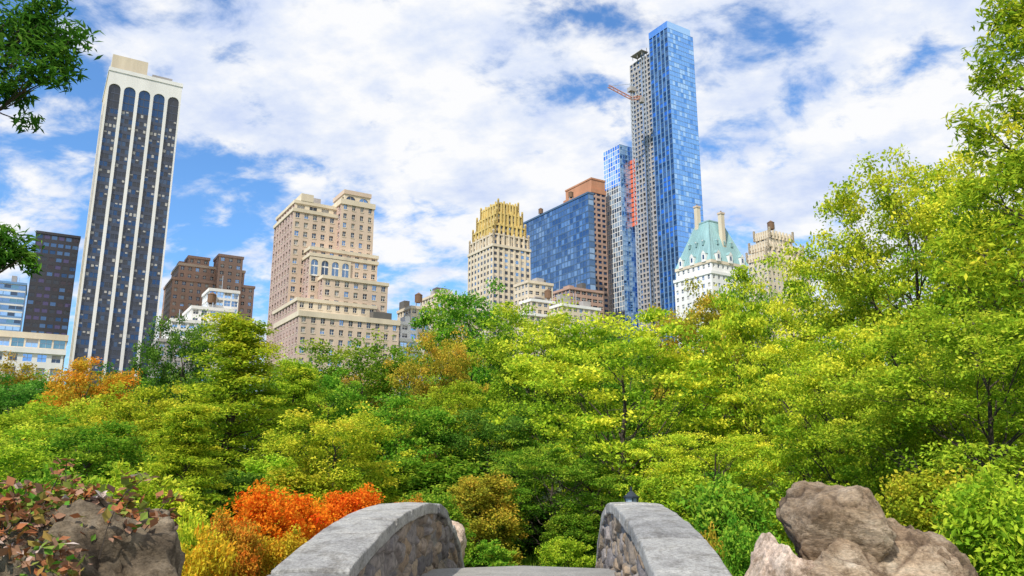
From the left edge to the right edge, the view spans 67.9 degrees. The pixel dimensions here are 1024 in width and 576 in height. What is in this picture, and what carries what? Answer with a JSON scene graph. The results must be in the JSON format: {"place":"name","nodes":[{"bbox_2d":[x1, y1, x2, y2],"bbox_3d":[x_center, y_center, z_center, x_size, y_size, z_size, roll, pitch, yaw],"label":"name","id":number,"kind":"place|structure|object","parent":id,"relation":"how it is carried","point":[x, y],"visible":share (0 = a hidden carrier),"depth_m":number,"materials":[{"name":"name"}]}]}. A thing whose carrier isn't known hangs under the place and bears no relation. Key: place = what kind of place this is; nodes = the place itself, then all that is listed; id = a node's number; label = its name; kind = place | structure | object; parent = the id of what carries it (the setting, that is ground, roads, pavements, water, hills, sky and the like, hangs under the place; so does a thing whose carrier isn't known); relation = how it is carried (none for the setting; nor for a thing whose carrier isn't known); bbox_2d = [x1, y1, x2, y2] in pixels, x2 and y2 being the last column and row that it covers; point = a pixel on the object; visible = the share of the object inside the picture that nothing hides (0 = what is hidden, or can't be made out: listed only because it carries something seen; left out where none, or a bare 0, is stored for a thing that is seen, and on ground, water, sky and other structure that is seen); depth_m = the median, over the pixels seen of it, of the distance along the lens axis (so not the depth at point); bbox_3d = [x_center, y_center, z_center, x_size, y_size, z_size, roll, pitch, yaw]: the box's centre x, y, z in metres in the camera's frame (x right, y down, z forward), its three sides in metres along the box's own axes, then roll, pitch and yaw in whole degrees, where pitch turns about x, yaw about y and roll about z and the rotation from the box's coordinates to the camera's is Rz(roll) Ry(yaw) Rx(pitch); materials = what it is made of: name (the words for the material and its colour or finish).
{"place":"outdoors","nodes":[
{"label":"outdoors","id":0,"kind":"place"},
{"bbox_2d":[0,276,26,331],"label":"blue banded office building","id":1,"kind":"structure","parent":0,"point":[13,293],"depth_m":405.96,"materials":[{"name":"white glass"}]},
{"bbox_2d":[0,330,68,409],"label":"white office building","id":2,"kind":"structure","parent":0,"point":[42,351],"depth_m":250.84,"materials":[{"name":"stone"}]},
{"bbox_2d":[22,230,80,334],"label":"dark office tower","id":3,"kind":"structure","parent":0,"point":[49,300],"depth_m":359.41,"materials":[{"name":"brown metal"}]},
{"bbox_2d":[67,54,182,393],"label":"hotel slab tower","id":4,"kind":"structure","parent":0,"point":[119,293],"depth_m":310.21,"materials":[{"name":"white stone"}]},
{"bbox_2d":[148,279,239,400],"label":"white setback apartment building","id":5,"kind":"structure","parent":0,"point":[215,300],"depth_m":292.44,"materials":[{"name":"concrete"}]},
{"bbox_2d":[159,254,254,447],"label":"brown brick apartment building","id":6,"kind":"structure","parent":0,"point":[192,280],"depth_m":353.73,"materials":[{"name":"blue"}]},
{"bbox_2d":[262,189,400,455],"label":"beige setback hotel","id":7,"kind":"structure","parent":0,"point":[328,287],"depth_m":271.10,"materials":[{"name":"stone"}]},
{"bbox_2d":[396,292,431,395],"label":"white apartment building","id":8,"kind":"structure","parent":0,"point":[406,312],"depth_m":308.76,"materials":[{"name":"concrete"}]},
{"bbox_2d":[421,287,479,382],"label":"cream apartment building","id":9,"kind":"structure","parent":0,"point":[425,300],"depth_m":349.16,"materials":[{"name":"stone"}]},
{"bbox_2d":[0,0,1023,436],"label":"sky","id":10,"kind":"structure","parent":0,"point":[438,111],"materials":[{"name":"blue"}]},
{"bbox_2d":[513,278,600,361],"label":"cream setback apartment building","id":11,"kind":"structure","parent":0,"point":[538,292],"depth_m":332.75,"materials":[{"name":"concrete"}]},
{"bbox_2d":[523,191,595,290],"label":"blue glass office tower","id":12,"kind":"structure","parent":0,"point":[562,242],"depth_m":489.75,"materials":[{"name":"blue glass"},{"name":"dark blue glass"},{"name":"pale blue glass"}]},
{"bbox_2d":[553,281,603,328],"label":"brown penthouse building","id":13,"kind":"structure","parent":0,"point":[580,291],"depth_m":385.70,"materials":[{"name":"brick"}]},
{"bbox_2d":[563,177,608,327],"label":"brick office tower","id":14,"kind":"structure","parent":0,"point":[595,186],"depth_m":531.79,"materials":[{"name":"brown brick"}]},
{"bbox_2d":[477,474,802,567],"bbox_3d":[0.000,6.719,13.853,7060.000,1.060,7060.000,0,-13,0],"label":"ground","id":15,"kind":"structure","parent":0,"point":[559,490],"depth_m":80.40,"materials":[{"name":"green plant"}]},
{"bbox_2d":[0,420,64,493],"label":"elm tree","id":16,"kind":"object","parent":15,"relation":"on","point":[22,452],"visible":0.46,"depth_m":22.04,"materials":[{"name":"green plant"}]},
{"bbox_2d":[0,370,82,443],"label":"oak tree","id":17,"kind":"object","parent":15,"relation":"on","point":[25,392],"visible":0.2,"depth_m":56.16,"materials":[{"name":"green plant"}]},
{"bbox_2d":[1,457,101,506],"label":"shrub","id":18,"kind":"object","parent":15,"relation":"on","point":[45,480],"visible":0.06,"depth_m":12.58,"materials":[{"name":"green plant"}]},
{"bbox_2d":[0,0,103,277],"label":"willow tree","id":19,"kind":"object","parent":15,"relation":"on","point":[27,29],"visible":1,"depth_m":15.18,"materials":[{"name":"green plant"}]},
{"bbox_2d":[0,408,108,477],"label":"elm tree","id":20,"kind":"object","parent":15,"relation":"on","point":[7,421],"visible":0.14,"depth_m":29.88,"materials":[{"name":"green plant"}]},
{"bbox_2d":[0,393,144,471],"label":"elm tree","id":21,"kind":"object","parent":15,"relation":"on","point":[32,410],"visible":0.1,"depth_m":36.72,"materials":[{"name":"green plant"}]},
{"bbox_2d":[23,356,159,471],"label":"maple tree","id":22,"kind":"object","parent":15,"relation":"on","point":[79,376],"visible":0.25,"depth_m":50.78,"materials":[{"name":"orange plant"}]},
{"bbox_2d":[0,499,184,575],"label":"mossy boulder","id":23,"kind":"object","parent":15,"relation":"on","point":[155,550],"visible":0.59,"depth_m":5.85,"materials":[{"name":"grey stone"}]},
{"bbox_2d":[0,457,184,575],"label":"ivy","id":24,"kind":"object","parent":23,"relation":"attached to","point":[12,511],"visible":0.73,"depth_m":5.86,"materials":[{"name":"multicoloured plant"}]},
{"bbox_2d":[2,413,185,490],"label":"maple tree","id":25,"kind":"object","parent":15,"relation":"on","point":[95,455],"visible":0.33,"depth_m":24.91,"materials":[{"name":"green plant"}]},
{"bbox_2d":[74,458,176,510],"bbox_3d":[-6.975,4.886,13.317,2.619,3.746,2.540,-3,-13,12],"label":"shrub","id":26,"kind":"object","parent":15,"relation":"on","point":[142,486],"visible":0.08,"depth_m":13.66,"materials":[{"name":"green plant"}]},
{"bbox_2d":[64,380,222,483],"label":"elm tree","id":27,"kind":"object","parent":15,"relation":"on","point":[162,405],"visible":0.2,"depth_m":32.78,"materials":[{"name":"green plant"}]},
{"bbox_2d":[128,309,224,464],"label":"oak tree","id":28,"kind":"object","parent":15,"relation":"on","point":[153,362],"visible":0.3,"depth_m":76.24,"materials":[{"name":"green plant"}]},
{"bbox_2d":[137,479,222,538],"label":"shrub","id":29,"kind":"object","parent":15,"relation":"on","point":[190,499],"visible":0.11,"depth_m":16.09,"materials":[{"name":"green plant"}]},
{"bbox_2d":[119,401,252,529],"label":"elm tree","id":30,"kind":"object","parent":15,"relation":"on","point":[187,425],"visible":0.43,"depth_m":25.10,"materials":[{"name":"green plant"}]},
{"bbox_2d":[174,502,217,561],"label":"shrub","id":31,"kind":"object","parent":15,"relation":"on","point":[186,531],"visible":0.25,"depth_m":10.44,"materials":[{"name":"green plant"}]},
{"bbox_2d":[180,520,238,575],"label":"shrub","id":32,"kind":"object","parent":15,"relation":"on","point":[214,562],"visible":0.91,"depth_m":9.43,"materials":[{"name":"yellow plant"}]},
{"bbox_2d":[121,309,322,494],"bbox_3d":[-14.090,6.621,37.609,10.215,11.066,9.849,6,-14,-25],"label":"cypress tree","id":33,"kind":"object","parent":15,"relation":"on","point":[242,344],"visible":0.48,"depth_m":37.27,"materials":[{"name":"green plant"}]},
{"bbox_2d":[206,507,270,575],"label":"burning bush","id":34,"kind":"object","parent":15,"relation":"on","point":[248,544],"visible":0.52,"depth_m":11.24,"materials":[{"name":"orange plant"}]},
{"bbox_2d":[212,478,330,545],"bbox_3d":[-4.437,5.126,13.727,2.836,3.299,2.316,-3,-13,14],"label":"burning bush","id":35,"kind":"object","parent":15,"relation":"on","point":[263,512],"visible":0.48,"depth_m":13.68,"materials":[{"name":"orange plant"}]},
{"bbox_2d":[250,523,308,575],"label":"shrub","id":36,"kind":"object","parent":15,"relation":"on","point":[276,553],"visible":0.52,"depth_m":11.73,"materials":[{"name":"yellow plant"}]},
{"bbox_2d":[234,357,346,473],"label":"cypress tree","id":37,"kind":"object","parent":15,"relation":"on","point":[295,387],"visible":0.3,"depth_m":43.29,"materials":[{"name":"green plant"}]},
{"bbox_2d":[271,497,335,535],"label":"burning bush","id":38,"kind":"object","parent":15,"relation":"on","point":[324,512],"visible":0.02,"depth_m":14.83,"materials":[{"name":"orange plant"}]},
{"bbox_2d":[251,365,380,481],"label":"oak tree","id":39,"kind":"object","parent":15,"relation":"on","point":[346,394],"visible":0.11,"depth_m":47.19,"materials":[{"name":"green plant"}]},
{"bbox_2d":[252,401,415,507],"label":"elm tree","id":40,"kind":"object","parent":15,"relation":"on","point":[355,434],"visible":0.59,"depth_m":28.43,"materials":[{"name":"green plant"}]},
{"bbox_2d":[319,482,384,524],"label":"burning bush","id":41,"kind":"object","parent":15,"relation":"on","point":[340,506],"visible":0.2,"depth_m":18.07,"materials":[{"name":"orange plant"}]},
{"bbox_2d":[295,328,435,466],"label":"oak tree","id":42,"kind":"object","parent":15,"relation":"on","point":[376,371],"visible":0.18,"depth_m":57.43,"materials":[{"name":"green plant"}]},
{"bbox_2d":[330,392,480,501],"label":"elm tree","id":43,"kind":"object","parent":15,"relation":"on","point":[425,437],"visible":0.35,"depth_m":34.56,"materials":[{"name":"green plant"}]},
{"bbox_2d":[394,492,425,502],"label":"shrub","id":44,"kind":"object","parent":15,"relation":"on","point":[419,499],"visible":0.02,"depth_m":20.32,"materials":[{"name":"yellow plant"}]},
{"bbox_2d":[396,484,475,565],"bbox_3d":[-2.403,7.228,22.017,2.773,2.988,2.859,-6,-14,25],"label":"shrub","id":45,"kind":"object","parent":15,"relation":"on","point":[453,514],"visible":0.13,"depth_m":22.09,"materials":[{"name":"green plant"}]},
{"bbox_2d":[382,325,490,473],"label":"locust tree","id":46,"kind":"object","parent":15,"relation":"on","point":[450,364],"visible":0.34,"depth_m":50.94,"materials":[{"name":"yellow plant"}]},
{"bbox_2d":[399,373,511,489],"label":"maple tree","id":47,"kind":"object","parent":15,"relation":"on","point":[445,398],"visible":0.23,"depth_m":42.94,"materials":[{"name":"green plant"}]},
{"bbox_2d":[390,278,540,477],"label":"oak tree","id":48,"kind":"object","parent":15,"relation":"on","point":[449,317],"visible":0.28,"depth_m":71.01,"materials":[{"name":"green plant"}]},
{"bbox_2d":[444,469,529,567],"bbox_3d":[-1.138,7.944,25.921,3.456,3.464,4.233,-4,-13,16],"label":"shrub","id":49,"kind":"object","parent":15,"relation":"on","point":[480,496],"visible":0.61,"depth_m":25.41,"materials":[{"name":"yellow plant"}]},
{"bbox_2d":[414,403,563,505],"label":"oak tree","id":50,"kind":"object","parent":15,"relation":"on","point":[454,436],"visible":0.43,"depth_m":34.82,"materials":[{"name":"green plant"}]},
{"bbox_2d":[463,539,517,567],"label":"shrub","id":51,"kind":"object","parent":15,"relation":"on","point":[489,550],"visible":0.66,"depth_m":21.55,"materials":[{"name":"green plant"}]},
{"bbox_2d":[467,198,530,391],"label":"art deco tower","id":52,"kind":"structure","parent":15,"relation":"on","point":[499,246],"depth_m":424.10,"materials":[{"name":"beige stone"}]},
{"bbox_2d":[267,502,731,575],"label":"stone bridge","id":53,"kind":"structure","parent":15,"relation":"on","point":[422,539],"depth_m":8.41,"materials":[{"name":"grey stone"}]},
{"bbox_2d":[0,448,1019,546],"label":"undergrowth","id":54,"kind":"object","parent":15,"relation":"on","point":[303,482],"visible":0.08,"depth_m":31.59,"materials":[{"name":"green plant"}]},
{"bbox_2d":[0,328,1023,494],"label":"distant trees","id":55,"kind":"object","parent":15,"relation":"on","point":[16,379],"visible":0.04,"depth_m":115.95,"materials":[{"name":"green plant"}]},
{"bbox_2d":[473,501,568,558],"bbox_3d":[0.301,9.565,30.466,5.164,2.267,5.008,4,-13,-16],"label":"shrub","id":56,"kind":"object","parent":15,"relation":"on","point":[539,527],"visible":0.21,"depth_m":29.50,"materials":[{"name":"green plant"}]},
{"bbox_2d":[462,294,608,500],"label":"oak tree","id":57,"kind":"object","parent":15,"relation":"on","point":[557,320],"visible":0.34,"depth_m":59.74,"materials":[{"name":"green plant"}]},
{"bbox_2d":[474,536,596,567],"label":"grass","id":58,"kind":"structure","parent":15,"relation":"on","point":[527,560],"depth_m":26.99,"materials":[{"name":"green plant"}]},
{"bbox_2d":[452,521,466,561],"bbox_3d":[-1.501,6.133,18.028,0.865,1.221,0.948,0,-13,0],"label":"pale boulder","id":59,"kind":"object","parent":58,"relation":"on","point":[460,528],"visible":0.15,"depth_m":17.97,"materials":[{"name":"beige stone"}]},
{"bbox_2d":[469,438,639,565],"bbox_3d":[1.597,7.962,28.619,7.400,4.562,7.647,-8,-15,30],"label":"maple tree","id":60,"kind":"object","parent":15,"relation":"on","point":[587,471],"visible":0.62,"depth_m":28.11,"materials":[{"name":"green plant"}]},
{"bbox_2d":[534,535,595,567],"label":"shrub","id":61,"kind":"object","parent":15,"relation":"on","point":[570,554],"visible":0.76,"depth_m":22.58,"materials":[{"name":"green plant"}]},
{"bbox_2d":[531,508,600,567],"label":"shrub","id":62,"kind":"object","parent":15,"relation":"on","point":[589,528],"visible":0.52,"depth_m":26.35,"materials":[{"name":"green plant"}]},
{"bbox_2d":[522,322,658,500],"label":"oak tree","id":63,"kind":"object","parent":15,"relation":"on","point":[609,336],"visible":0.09,"depth_m":59.51,"materials":[{"name":"green plant"}]},
{"bbox_2d":[463,307,766,542],"bbox_3d":[4.446,6.160,34.285,14.529,10.682,14.059,-5,-14,21],"label":"maple tree","id":64,"kind":"object","parent":15,"relation":"on","point":[621,445],"visible":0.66,"depth_m":32.36,"materials":[{"name":"green plant"}]},
{"bbox_2d":[623,487,639,501],"bbox_3d":[2.806,6.024,17.601,0.400,2.744,0.400,0,-13,0],"label":"street lamp","id":65,"kind":"object","parent":15,"relation":"on","point":[630,496],"visible":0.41,"depth_m":17.76,"materials":[{"name":"metal"}]},
{"bbox_2d":[570,368,726,469],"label":"oak tree","id":66,"kind":"object","parent":15,"relation":"on","point":[615,386],"visible":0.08,"depth_m":48.37,"materials":[{"name":"green plant"}]},
{"bbox_2d":[635,465,728,526],"bbox_3d":[4.253,6.213,19.098,2.987,3.413,3.659,7,-15,-29],"label":"shrub","id":67,"kind":"object","parent":15,"relation":"on","point":[657,491],"visible":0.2,"depth_m":19.09,"materials":[{"name":"green plant"}]},
{"bbox_2d":[633,276,766,462],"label":"locust tree","id":68,"kind":"object","parent":15,"relation":"on","point":[704,317],"visible":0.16,"depth_m":45.67,"materials":[{"name":"green plant"}]},
{"bbox_2d":[615,430,806,545],"bbox_3d":[5.773,6.242,21.058,4.965,4.637,5.112,12,-18,-43],"label":"maple tree","id":69,"kind":"object","parent":15,"relation":"on","point":[733,454],"visible":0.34,"depth_m":21.02,"materials":[{"name":"green plant"}]},
{"bbox_2d":[699,521,723,560],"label":"shrub","id":70,"kind":"object","parent":15,"relation":"on","point":[713,537],"visible":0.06,"depth_m":10.50,"materials":[{"name":"yellow plant"}]},
{"bbox_2d":[671,469,786,562],"bbox_3d":[3.438,4.690,12.249,2.354,3.438,2.428,9,-16,-34],"label":"shrub","id":71,"kind":"object","parent":15,"relation":"on","point":[717,512],"visible":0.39,"depth_m":12.24,"materials":[{"name":"green plant"}]},
{"bbox_2d":[654,347,809,483],"bbox_3d":[11.274,7.750,39.084,8.912,9.779,8.814,-4,-13,15],"label":"oak tree","id":72,"kind":"object","parent":15,"relation":"on","point":[685,403],"visible":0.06,"depth_m":38.62,"materials":[{"name":"green plant"}]},
{"bbox_2d":[688,270,791,456],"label":"oak tree","id":73,"kind":"object","parent":15,"relation":"on","point":[757,298],"visible":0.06,"depth_m":61.71,"materials":[{"name":"green plant"}]},
{"bbox_2d":[712,509,779,575],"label":"shrub","id":74,"kind":"object","parent":15,"relation":"on","point":[739,545],"visible":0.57,"depth_m":9.87,"materials":[{"name":"green plant"}]},
{"bbox_2d":[670,236,889,496],"bbox_3d":[12.596,4.698,33.161,10.363,13.126,10.028,4,-13,-16],"label":"elm tree","id":75,"kind":"object","parent":15,"relation":"on","point":[734,326],"visible":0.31,"depth_m":32.70,"materials":[{"name":"green plant"}]},
{"bbox_2d":[744,532,815,575],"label":"pale boulder","id":76,"kind":"object","parent":15,"relation":"on","point":[771,555],"visible":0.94,"depth_m":7.36,"materials":[{"name":"beige stone"}]},
{"bbox_2d":[735,319,963,556],"bbox_3d":[8.413,4.515,19.446,5.664,7.414,5.501,4,-13,-16],"label":"elm tree","id":77,"kind":"object","parent":15,"relation":"on","point":[802,448],"visible":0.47,"depth_m":19.19,"materials":[{"name":"green plant"}]},
{"bbox_2d":[776,480,977,575],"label":"rock outcrop","id":78,"kind":"object","parent":15,"relation":"on","point":[835,530],"visible":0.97,"depth_m":7.39,"materials":[{"name":"beige stone"}]},
{"bbox_2d":[778,143,1023,488],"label":"locust tree","id":79,"kind":"object","parent":15,"relation":"on","point":[892,207],"visible":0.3,"depth_m":25.39,"materials":[{"name":"green plant"}]},
{"bbox_2d":[803,369,1016,511],"bbox_3d":[8.802,4.810,17.327,4.639,5.867,4.506,5,-14,-20],"label":"elm tree","id":80,"kind":"object","parent":15,"relation":"on","point":[862,404],"visible":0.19,"depth_m":16.93,"materials":[{"name":"green plant"}]},
{"bbox_2d":[805,235,1023,455],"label":"oak tree","id":81,"kind":"object","parent":15,"relation":"on","point":[903,310],"visible":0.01,"depth_m":36.91,"materials":[{"name":"green plant"}]},
{"bbox_2d":[813,293,1023,556],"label":"elm tree","id":82,"kind":"object","parent":15,"relation":"on","point":[1005,352],"visible":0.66,"depth_m":15.14,"materials":[{"name":"green plant"}]},
{"bbox_2d":[874,458,1000,572],"bbox_3d":[6.798,4.619,12.317,3.060,3.659,2.498,5,-14,-21],"label":"shrub","id":83,"kind":"object","parent":15,"relation":"on","point":[907,508],"visible":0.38,"depth_m":12.25,"materials":[{"name":"green plant"}]},
{"bbox_2d":[887,138,1023,484],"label":"locust tree","id":84,"kind":"object","parent":15,"relation":"on","point":[943,220],"visible":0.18,"depth_m":21.85,"materials":[{"name":"green plant"}]},
{"bbox_2d":[914,0,1023,325],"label":"acacia tree","id":85,"kind":"object","parent":15,"relation":"on","point":[1011,175],"visible":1,"depth_m":16.58,"materials":[{"name":"green plant"}]},
{"bbox_2d":[919,460,1023,575],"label":"shrub","id":86,"kind":"object","parent":15,"relation":"on","point":[972,511],"visible":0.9,"depth_m":10.28,"materials":[{"name":"green plant"}]},
{"bbox_2d":[603,21,703,443],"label":"glass skyscraper","id":87,"kind":"structure","parent":0,"point":[667,173],"depth_m":527.65,"materials":[{"name":"grey concrete"},{"name":"blue glass"},{"name":"pale blue glass"}]},
{"bbox_2d":[607,83,644,329],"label":"construction crane","id":88,"kind":"object","parent":87,"relation":"attached to","point":[632,90],"visible":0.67,"depth_m":509.71,"materials":[{"name":"metal"}]},
{"bbox_2d":[673,204,753,372],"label":"copper roof hotel","id":89,"kind":"structure","parent":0,"point":[711,256],"depth_m":320.22,"materials":[{"name":"white stone"},{"name":"copper patina"},{"name":"dark glass"}]},
{"bbox_2d":[745,220,811,375],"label":"cream gothic apartment building","id":90,"kind":"structure","parent":0,"point":[768,241],"depth_m":347.54,"materials":[{"name":"stone"}]}
]}

